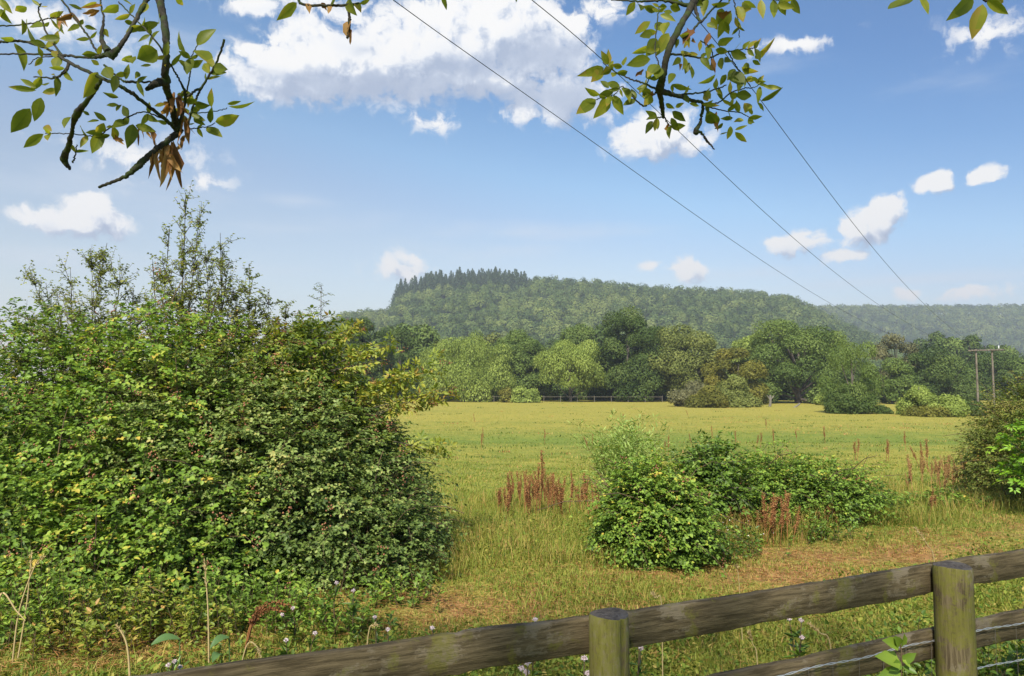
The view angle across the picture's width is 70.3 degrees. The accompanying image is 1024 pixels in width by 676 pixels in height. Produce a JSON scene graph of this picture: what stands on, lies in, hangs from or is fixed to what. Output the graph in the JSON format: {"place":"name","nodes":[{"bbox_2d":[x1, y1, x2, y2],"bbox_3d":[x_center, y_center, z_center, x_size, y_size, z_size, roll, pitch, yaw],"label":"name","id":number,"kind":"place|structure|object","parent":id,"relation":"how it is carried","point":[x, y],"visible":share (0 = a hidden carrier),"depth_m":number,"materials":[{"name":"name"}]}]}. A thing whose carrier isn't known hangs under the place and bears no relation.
{"place":"outdoors","nodes":[
{"label":"outdoors","id":0,"kind":"place"},
{"bbox_2d":[0,292,1023,675],"bbox_3d":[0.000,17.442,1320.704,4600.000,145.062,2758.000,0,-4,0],"label":"ground","id":1,"kind":"structure","parent":0,"point":[876,424],"depth_m":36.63,"materials":[{"name":"green plant"}]},
{"bbox_2d":[17,550,33,659],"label":"dead grass stem","id":2,"kind":"object","parent":1,"relation":"on","point":[30,560],"visible":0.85,"depth_m":4.99,"materials":[{"name":"plant"}]},
{"bbox_2d":[11,554,45,664],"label":"dead grass stem","id":3,"kind":"object","parent":1,"relation":"on","point":[41,557],"visible":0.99,"depth_m":4.89,"materials":[{"name":"plant"}]},
{"bbox_2d":[0,573,66,649],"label":"weed clump","id":4,"kind":"object","parent":1,"relation":"on","point":[12,620],"visible":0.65,"depth_m":5.29,"materials":[{"name":"green plant"}]},
{"bbox_2d":[0,538,89,644],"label":"weed clump","id":5,"kind":"object","parent":1,"relation":"on","point":[44,579],"visible":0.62,"depth_m":5.52,"materials":[{"name":"green plant"}]},
{"bbox_2d":[0,515,144,654],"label":"weed clump","id":6,"kind":"object","parent":1,"relation":"on","point":[21,589],"visible":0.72,"depth_m":5.51,"materials":[{"name":"green plant"}]},
{"bbox_2d":[2,245,148,536],"bbox_3d":[-5.629,0.653,9.402,1.998,3.842,1.278,0,-4,0],"label":"hawthorn shrub","id":7,"kind":"object","parent":1,"relation":"on","point":[102,255],"visible":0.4,"depth_m":9.43,"materials":[{"name":"green plant"}]},
{"bbox_2d":[0,583,150,664],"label":"weed clump","id":8,"kind":"object","parent":1,"relation":"on","point":[88,625],"visible":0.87,"depth_m":5.10,"materials":[{"name":"green plant"}]},
{"bbox_2d":[29,572,180,652],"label":"weed clump","id":9,"kind":"object","parent":1,"relation":"on","point":[98,611],"visible":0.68,"depth_m":5.41,"materials":[{"name":"green plant"}]},
{"bbox_2d":[114,622,130,675],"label":"dead grass stem","id":10,"kind":"object","parent":1,"relation":"on","point":[127,648],"visible":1,"depth_m":4.48,"materials":[{"name":"plant"}]},
{"bbox_2d":[62,559,203,631],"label":"weed clump","id":11,"kind":"object","parent":1,"relation":"on","point":[120,598],"visible":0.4,"depth_m":5.82,"materials":[{"name":"green plant"}]},
{"bbox_2d":[0,323,294,550],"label":"hawthorn shrub","id":12,"kind":"object","parent":1,"relation":"on","point":[101,368],"visible":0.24,"depth_m":7.94,"materials":[{"name":"green plant"}]},
{"bbox_2d":[76,570,232,645],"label":"weed clump","id":13,"kind":"object","parent":1,"relation":"on","point":[151,613],"visible":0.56,"depth_m":5.62,"materials":[{"name":"green plant"}]},
{"bbox_2d":[151,633,180,664],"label":"dock leaf","id":14,"kind":"object","parent":1,"relation":"on","point":[164,637],"visible":1,"depth_m":4.64,"materials":[{"name":"green plant"}]},
{"bbox_2d":[166,656,182,670],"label":"thistle","id":15,"kind":"object","parent":1,"relation":"on","point":[174,664],"visible":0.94,"depth_m":4.47,"materials":[{"name":"plant"}]},
{"bbox_2d":[123,586,244,661],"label":"weed clump","id":16,"kind":"object","parent":1,"relation":"on","point":[228,610],"visible":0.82,"depth_m":5.47,"materials":[{"name":"green plant"}]},
{"bbox_2d":[0,262,378,631],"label":"bramble thicket","id":17,"kind":"object","parent":1,"relation":"on","point":[38,469],"visible":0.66,"depth_m":6.91,"materials":[{"name":"green plant"}]},
{"bbox_2d":[131,180,260,535],"bbox_3d":[-4.042,0.252,9.259,1.676,4.621,1.268,1,-4,-17],"label":"hawthorn shrub","id":18,"kind":"object","parent":1,"relation":"on","point":[182,299],"visible":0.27,"depth_m":9.20,"materials":[{"name":"green plant"}]},
{"bbox_2d":[202,559,209,662],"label":"dead grass stem","id":19,"kind":"object","parent":1,"relation":"on","point":[205,572],"visible":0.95,"depth_m":4.79,"materials":[{"name":"plant"}]},
{"bbox_2d":[210,634,229,661],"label":"dock leaf","id":20,"kind":"object","parent":1,"relation":"on","point":[218,639],"visible":1,"depth_m":4.74,"materials":[{"name":"green plant"}]},
{"bbox_2d":[162,573,287,632],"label":"weed clump","id":21,"kind":"object","parent":1,"relation":"on","point":[243,594],"visible":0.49,"depth_m":5.86,"materials":[{"name":"green plant"}]},
{"bbox_2d":[10,338,472,605],"bbox_3d":[-2.784,1.639,8.551,4.784,3.263,4.934,0,-4,0],"label":"bramble thicket","id":22,"kind":"object","parent":1,"relation":"on","point":[392,508],"visible":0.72,"depth_m":7.24,"materials":[{"name":"green plant"}]},
{"bbox_2d":[195,576,308,642],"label":"weed clump","id":23,"kind":"object","parent":1,"relation":"on","point":[268,627],"visible":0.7,"depth_m":5.77,"materials":[{"name":"green plant"}]},
{"bbox_2d":[214,261,311,545],"bbox_3d":[-3.215,0.805,9.288,1.029,3.590,1.339,3,-5,-39],"label":"hawthorn shrub","id":24,"kind":"object","parent":1,"relation":"on","point":[253,317],"visible":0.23,"depth_m":9.27,"materials":[{"name":"green plant"}]},
{"bbox_2d":[243,599,291,659],"bbox_3d":[-1.742,2.080,5.178,0.352,0.434,0.084,0,-4,0],"label":"dead dock","id":25,"kind":"object","parent":1,"relation":"on","point":[253,620],"visible":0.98,"depth_m":5.18,"materials":[{"name":"brown plant"}]},
{"bbox_2d":[277,637,291,655],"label":"thistle","id":26,"kind":"object","parent":1,"relation":"on","point":[286,649],"visible":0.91,"depth_m":4.77,"materials":[{"name":"plant"}]},
{"bbox_2d":[280,606,300,647],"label":"thistle","id":27,"kind":"object","parent":1,"relation":"on","point":[292,620],"visible":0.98,"depth_m":5.37,"materials":[{"name":"plant"}]},
{"bbox_2d":[238,570,352,627],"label":"weed clump","id":28,"kind":"object","parent":1,"relation":"on","point":[303,594],"visible":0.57,"depth_m":5.95,"materials":[{"name":"green plant"}]},
{"bbox_2d":[303,282,344,531],"bbox_3d":[-2.425,0.958,9.229,0.638,3.342,0.533,0,-4,0],"label":"young tree","id":29,"kind":"object","parent":1,"relation":"on","point":[316,289],"visible":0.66,"depth_m":9.34,"materials":[{"name":"green plant"}]},
{"bbox_2d":[198,305,463,547],"bbox_3d":[-2.512,1.108,8.923,2.467,3.029,3.449,3,-5,-36],"label":"elder shrub","id":30,"kind":"object","parent":1,"relation":"on","point":[316,354],"visible":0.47,"depth_m":8.47,"materials":[{"name":"green plant"}]},
{"bbox_2d":[325,581,349,635],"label":"thistle","id":31,"kind":"object","parent":1,"relation":"on","point":[335,590],"visible":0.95,"depth_m":5.58,"materials":[{"name":"plant"}]},
{"bbox_2d":[300,592,398,642],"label":"weed clump","id":32,"kind":"object","parent":1,"relation":"on","point":[323,610],"visible":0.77,"depth_m":5.67,"materials":[{"name":"green plant"}]},
{"bbox_2d":[341,589,364,638],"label":"thistle","id":33,"kind":"object","parent":1,"relation":"on","point":[354,608],"visible":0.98,"depth_m":5.46,"materials":[{"name":"plant"}]},
{"bbox_2d":[337,317,395,396],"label":"broadleaf tree","id":34,"kind":"object","parent":1,"relation":"on","point":[373,374],"visible":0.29,"depth_m":139.06,"materials":[{"name":"green plant"}]},
{"bbox_2d":[365,613,384,642],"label":"thistle","id":35,"kind":"object","parent":1,"relation":"on","point":[376,633],"visible":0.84,"depth_m":5.12,"materials":[{"name":"plant"}]},
{"bbox_2d":[370,325,394,347],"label":"broadleaf tree","id":36,"kind":"object","parent":1,"relation":"on","point":[379,340],"visible":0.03,"depth_m":212.03,"materials":[{"name":"green plant"}]},
{"bbox_2d":[344,562,449,612],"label":"weed clump","id":37,"kind":"object","parent":1,"relation":"on","point":[388,585],"visible":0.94,"depth_m":6.44,"materials":[{"name":"green plant"}]},
{"bbox_2d":[373,326,425,399],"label":"broadleaf tree","id":38,"kind":"object","parent":1,"relation":"on","point":[397,333],"visible":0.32,"depth_m":149.91,"materials":[{"name":"green plant"}]},
{"bbox_2d":[388,322,442,372],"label":"broadleaf tree","id":39,"kind":"object","parent":1,"relation":"on","point":[425,335],"visible":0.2,"depth_m":185.76,"materials":[{"name":"green plant"}]},
{"bbox_2d":[406,361,445,399],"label":"broadleaf tree","id":40,"kind":"object","parent":1,"relation":"on","point":[412,390],"visible":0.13,"depth_m":142.07,"materials":[{"name":"green plant"}]},
{"bbox_2d":[417,330,518,401],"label":"broadleaf tree","id":41,"kind":"object","parent":1,"relation":"on","point":[475,381],"visible":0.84,"depth_m":134.82,"materials":[{"name":"green plant"}]},
{"bbox_2d":[469,331,500,359],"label":"broadleaf tree","id":42,"kind":"object","parent":1,"relation":"on","point":[491,339],"visible":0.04,"depth_m":220.01,"materials":[{"name":"green plant"}]},
{"bbox_2d":[0,0,1007,189],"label":"overhanging tree","id":43,"kind":"object","parent":1,"relation":"on","point":[169,157],"visible":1,"depth_m":2.85,"materials":[{"name":"green plant"}]},
{"bbox_2d":[497,387,512,402],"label":"field bush","id":44,"kind":"object","parent":1,"relation":"on","point":[506,394],"visible":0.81,"depth_m":128.78,"materials":[{"name":"green plant"}]},
{"bbox_2d":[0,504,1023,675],"bbox_3d":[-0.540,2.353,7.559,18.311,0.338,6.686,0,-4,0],"label":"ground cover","id":45,"kind":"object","parent":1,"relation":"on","point":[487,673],"visible":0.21,"depth_m":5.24,"materials":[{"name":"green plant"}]},
{"bbox_2d":[489,328,559,400],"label":"broadleaf tree","id":46,"kind":"object","parent":1,"relation":"on","point":[524,349],"visible":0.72,"depth_m":141.99,"materials":[{"name":"green plant"}]},
{"bbox_2d":[510,385,542,402],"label":"field bush","id":47,"kind":"object","parent":1,"relation":"on","point":[521,394],"visible":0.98,"depth_m":126.28,"materials":[{"name":"green plant"}]},
{"bbox_2d":[540,450,544,512],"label":"dock stalk","id":48,"kind":"object","parent":1,"relation":"on","point":[542,467],"visible":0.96,"depth_m":10.99,"materials":[{"name":"brown plant"}]},
{"bbox_2d":[541,381,578,400],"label":"field bush","id":49,"kind":"object","parent":1,"relation":"on","point":[562,394],"visible":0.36,"depth_m":146.10,"materials":[{"name":"green plant"}]},
{"bbox_2d":[532,339,605,401],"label":"broadleaf tree","id":50,"kind":"object","parent":1,"relation":"on","point":[580,365],"visible":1,"depth_m":131.43,"materials":[{"name":"green plant"}]},
{"bbox_2d":[551,323,595,383],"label":"broadleaf tree","id":51,"kind":"object","parent":1,"relation":"on","point":[578,334],"visible":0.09,"depth_m":158.03,"materials":[{"name":"green plant"}]},
{"bbox_2d":[134,549,1023,675],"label":"post and rail fence","id":52,"kind":"object","parent":1,"relation":"on","point":[954,637],"visible":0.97,"depth_m":2.80,"materials":[{"name":"wood"}]},
{"bbox_2d":[578,355,626,399],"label":"broadleaf tree","id":53,"kind":"object","parent":1,"relation":"on","point":[585,396],"visible":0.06,"depth_m":149.10,"materials":[{"name":"green plant"}]},
{"bbox_2d":[587,322,625,347],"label":"broadleaf tree","id":54,"kind":"object","parent":1,"relation":"on","point":[599,336],"visible":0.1,"depth_m":198.62,"materials":[{"name":"green plant"}]},
{"bbox_2d":[586,304,668,401],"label":"broadleaf tree","id":55,"kind":"object","parent":1,"relation":"on","point":[630,376],"visible":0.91,"depth_m":134.29,"materials":[{"name":"green plant"}]},
{"bbox_2d":[629,646,643,675],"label":"thistle","id":56,"kind":"object","parent":1,"relation":"on","point":[639,672],"visible":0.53,"depth_m":3.90,"materials":[{"name":"plant"}]},
{"bbox_2d":[568,409,710,526],"bbox_3d":[1.626,1.968,9.124,1.445,2.173,1.409,-3,-5,38],"label":"willow shrub","id":57,"kind":"object","parent":1,"relation":"on","point":[635,440],"visible":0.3,"depth_m":9.16,"materials":[{"name":"green plant"}]},
{"bbox_2d":[538,439,751,581],"bbox_3d":[1.421,1.991,8.211,2.442,1.702,2.132,-1,-4,19],"label":"bramble bush","id":58,"kind":"object","parent":1,"relation":"on","point":[660,509],"visible":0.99,"depth_m":7.83,"materials":[{"name":"green plant"}]},
{"bbox_2d":[286,274,1023,370],"bbox_3d":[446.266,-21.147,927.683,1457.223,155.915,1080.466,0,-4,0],"label":"woodland","id":59,"kind":"object","parent":1,"relation":"on","point":[720,301],"visible":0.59,"depth_m":651.39,"materials":[{"name":"green plant"}]},
{"bbox_2d":[643,324,718,389],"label":"broadleaf tree","id":60,"kind":"object","parent":1,"relation":"on","point":[677,367],"visible":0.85,"depth_m":132.18,"materials":[{"name":"green plant"}]},
{"bbox_2d":[666,379,705,406],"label":"field bush","id":61,"kind":"object","parent":1,"relation":"on","point":[676,397],"visible":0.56,"depth_m":103.00,"materials":[{"name":"green plant"}]},
{"bbox_2d":[684,385,729,407],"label":"field bush","id":62,"kind":"object","parent":1,"relation":"on","point":[708,396],"visible":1,"depth_m":97.65,"materials":[{"name":"green plant"}]},
{"bbox_2d":[648,428,771,530],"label":"leafy shrub","id":63,"kind":"object","parent":1,"relation":"on","point":[718,474],"visible":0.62,"depth_m":9.55,"materials":[{"name":"green plant"}]},
{"bbox_2d":[689,535,748,567],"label":"weed clump","id":64,"kind":"object","parent":1,"relation":"on","point":[728,557],"visible":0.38,"depth_m":7.92,"materials":[{"name":"green plant"}]},
{"bbox_2d":[701,347,769,403],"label":"broadleaf tree","id":65,"kind":"object","parent":1,"relation":"on","point":[754,371],"visible":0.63,"depth_m":114.87,"materials":[{"name":"green plant"}]},
{"bbox_2d":[715,375,763,407],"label":"field bush","id":66,"kind":"object","parent":1,"relation":"on","point":[737,393],"visible":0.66,"depth_m":100.04,"materials":[{"name":"green plant"}]},
{"bbox_2d":[708,519,798,558],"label":"weed clump","id":67,"kind":"object","parent":1,"relation":"on","point":[756,537],"visible":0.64,"depth_m":8.34,"materials":[{"name":"green plant"}]},
{"bbox_2d":[726,331,790,387],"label":"broadleaf tree","id":68,"kind":"object","parent":1,"relation":"on","point":[743,343],"visible":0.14,"depth_m":146.85,"materials":[{"name":"green plant"}]},
{"bbox_2d":[766,496,780,544],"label":"dock stalk","id":69,"kind":"object","parent":1,"relation":"on","point":[770,521],"visible":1,"depth_m":9.00,"materials":[{"name":"brown plant"}]},
{"bbox_2d":[781,618,808,657],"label":"thistle","id":70,"kind":"object","parent":1,"relation":"on","point":[792,639],"visible":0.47,"depth_m":4.57,"materials":[{"name":"plant"}]},
{"bbox_2d":[778,368,812,400],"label":"broadleaf tree","id":71,"kind":"object","parent":1,"relation":"on","point":[805,373],"visible":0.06,"depth_m":143.97,"materials":[{"name":"green plant"}]},
{"bbox_2d":[786,617,812,656],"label":"thistle","id":72,"kind":"object","parent":1,"relation":"on","point":[800,647],"visible":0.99,"depth_m":4.48,"materials":[{"name":"plant"}]},
{"bbox_2d":[747,318,853,403],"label":"broadleaf tree","id":73,"kind":"object","parent":1,"relation":"on","point":[786,374],"visible":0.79,"depth_m":121.30,"materials":[{"name":"green plant"}]},
{"bbox_2d":[695,434,922,541],"bbox_3d":[4.142,2.271,10.677,4.109,1.719,2.740,0,-4,0],"label":"bramble bush","id":74,"kind":"object","parent":1,"relation":"on","point":[809,486],"visible":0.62,"depth_m":10.27,"materials":[{"name":"green plant"}]},
{"bbox_2d":[794,512,874,542],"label":"weed clump","id":75,"kind":"object","parent":1,"relation":"on","point":[819,532],"visible":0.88,"depth_m":9.36,"materials":[{"name":"green plant"}]},
{"bbox_2d":[803,360,877,396],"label":"broadleaf tree","id":76,"kind":"object","parent":1,"relation":"on","point":[858,371],"visible":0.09,"depth_m":135.79,"materials":[{"name":"green plant"}]},
{"bbox_2d":[822,383,877,413],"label":"field bush","id":77,"kind":"object","parent":1,"relation":"on","point":[839,402],"visible":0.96,"depth_m":76.50,"materials":[{"name":"green plant"}]},
{"bbox_2d":[816,340,891,413],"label":"broadleaf tree","id":78,"kind":"object","parent":1,"relation":"on","point":[858,350],"visible":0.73,"depth_m":79.18,"materials":[{"name":"green plant"}]},
{"bbox_2d":[874,404,894,413],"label":"field bush","id":79,"kind":"object","parent":1,"relation":"on","point":[884,409],"visible":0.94,"depth_m":76.19,"materials":[{"name":"green plant"}]},
{"bbox_2d":[869,332,921,397],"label":"broadleaf tree","id":80,"kind":"object","parent":1,"relation":"on","point":[891,342],"visible":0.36,"depth_m":131.36,"materials":[{"name":"green plant"}]},
{"bbox_2d":[875,634,916,675],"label":"leafy seedling","id":81,"kind":"object","parent":1,"relation":"on","point":[891,657],"visible":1,"depth_m":2.91,"materials":[{"name":"green plant"}]},
{"bbox_2d":[866,356,926,403],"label":"broadleaf tree","id":82,"kind":"object","parent":1,"relation":"on","point":[903,377],"visible":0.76,"depth_m":117.33,"materials":[{"name":"green plant"}]},
{"bbox_2d":[865,609,935,675],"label":"weed clump","id":83,"kind":"object","parent":1,"relation":"on","point":[918,665],"visible":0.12,"depth_m":4.84,"materials":[{"name":"green plant"}]},
{"bbox_2d":[894,384,938,414],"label":"field bush","id":84,"kind":"object","parent":1,"relation":"on","point":[921,395],"visible":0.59,"depth_m":73.33,"materials":[{"name":"green plant"}]},
{"bbox_2d":[913,331,945,353],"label":"broadleaf tree","id":85,"kind":"object","parent":1,"relation":"on","point":[925,341],"visible":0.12,"depth_m":267.54,"materials":[{"name":"green plant"}]},
{"bbox_2d":[899,404,966,416],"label":"field bush","id":86,"kind":"object","parent":1,"relation":"on","point":[923,410],"visible":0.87,"depth_m":69.18,"materials":[{"name":"green plant"}]},
{"bbox_2d":[884,344,983,402],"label":"broadleaf tree","id":87,"kind":"object","parent":1,"relation":"on","point":[938,378],"visible":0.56,"depth_m":127.31,"materials":[{"name":"green plant"}]},
{"bbox_2d":[885,483,991,512],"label":"clump","id":88,"kind":"object","parent":1,"relation":"on","point":[957,495],"visible":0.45,"depth_m":12.04,"materials":[{"name":"green plant"}]},
{"bbox_2d":[918,336,967,374],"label":"broadleaf tree","id":89,"kind":"object","parent":1,"relation":"on","point":[956,344],"visible":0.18,"depth_m":212.24,"materials":[{"name":"green plant"}]},
{"bbox_2d":[927,394,971,416],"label":"field bush","id":90,"kind":"object","parent":1,"relation":"on","point":[952,404],"visible":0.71,"depth_m":68.99,"materials":[{"name":"green plant"}]},
{"bbox_2d":[937,366,984,400],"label":"broadleaf tree","id":91,"kind":"object","parent":1,"relation":"on","point":[972,373],"visible":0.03,"depth_m":137.48,"materials":[{"name":"green plant"}]},
{"bbox_2d":[926,371,1023,502],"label":"hawthorn bush","id":92,"kind":"object","parent":1,"relation":"on","point":[981,470],"visible":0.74,"depth_m":13.15,"materials":[{"name":"green plant"}]},
{"bbox_2d":[956,334,994,371],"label":"broadleaf tree","id":93,"kind":"object","parent":1,"relation":"on","point":[974,340],"visible":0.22,"depth_m":209.98,"materials":[{"name":"green plant"}]},
{"bbox_2d":[948,346,1004,406],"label":"power pole","id":94,"kind":"object","parent":1,"relation":"on","point":[976,365],"visible":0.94,"depth_m":99.79,"materials":[{"name":"brown wood"}]},
{"bbox_2d":[393,0,969,354],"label":"power line","id":95,"kind":"object","parent":94,"relation":"attached to","point":[607,152],"visible":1,"depth_m":18.89,"materials":[{"name":"metal"}]},
{"bbox_2d":[532,0,978,352],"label":"power line","id":96,"kind":"object","parent":94,"relation":"attached to","point":[702,154],"visible":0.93,"depth_m":19.58,"materials":[{"name":"metal"}]},
{"bbox_2d":[680,0,998,348],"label":"power line","id":97,"kind":"object","parent":94,"relation":"attached to","point":[811,168],"visible":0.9,"depth_m":20.41,"materials":[{"name":"metal"}]},
{"bbox_2d":[965,398,988,415],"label":"field bush","id":98,"kind":"object","parent":1,"relation":"on","point":[970,404],"visible":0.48,"depth_m":70.80,"materials":[{"name":"green plant"}]},
{"bbox_2d":[953,351,1023,400],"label":"broadleaf tree","id":99,"kind":"object","parent":1,"relation":"on","point":[985,365],"visible":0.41,"depth_m":146.55,"materials":[{"name":"green plant"}]},
{"bbox_2d":[977,639,1023,675],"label":"weed clump","id":100,"kind":"object","parent":1,"relation":"on","point":[1011,648],"visible":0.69,"depth_m":4.51,"materials":[{"name":"green plant"}]},
{"bbox_2d":[986,344,1018,357],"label":"broadleaf tree","id":101,"kind":"object","parent":1,"relation":"on","point":[1008,349],"visible":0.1,"depth_m":231.38,"materials":[{"name":"green plant"}]},
{"bbox_2d":[985,414,1023,493],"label":"elder shrub","id":102,"kind":"object","parent":1,"relation":"on","point":[1019,463],"visible":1,"depth_m":11.48,"materials":[{"name":"green plant"}]},
{"bbox_2d":[994,357,1023,396],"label":"broadleaf tree","id":103,"kind":"object","parent":1,"relation":"on","point":[1018,367],"visible":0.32,"depth_m":144.20,"materials":[{"name":"green plant"}]},
{"bbox_2d":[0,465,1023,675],"bbox_3d":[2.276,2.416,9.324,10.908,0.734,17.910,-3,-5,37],"label":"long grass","id":104,"kind":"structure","parent":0,"point":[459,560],"depth_m":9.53,"materials":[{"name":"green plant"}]},
{"bbox_2d":[0,0,1023,381],"label":"sky","id":105,"kind":"structure","parent":0,"point":[375,161],"materials":[{"name":"blue"}]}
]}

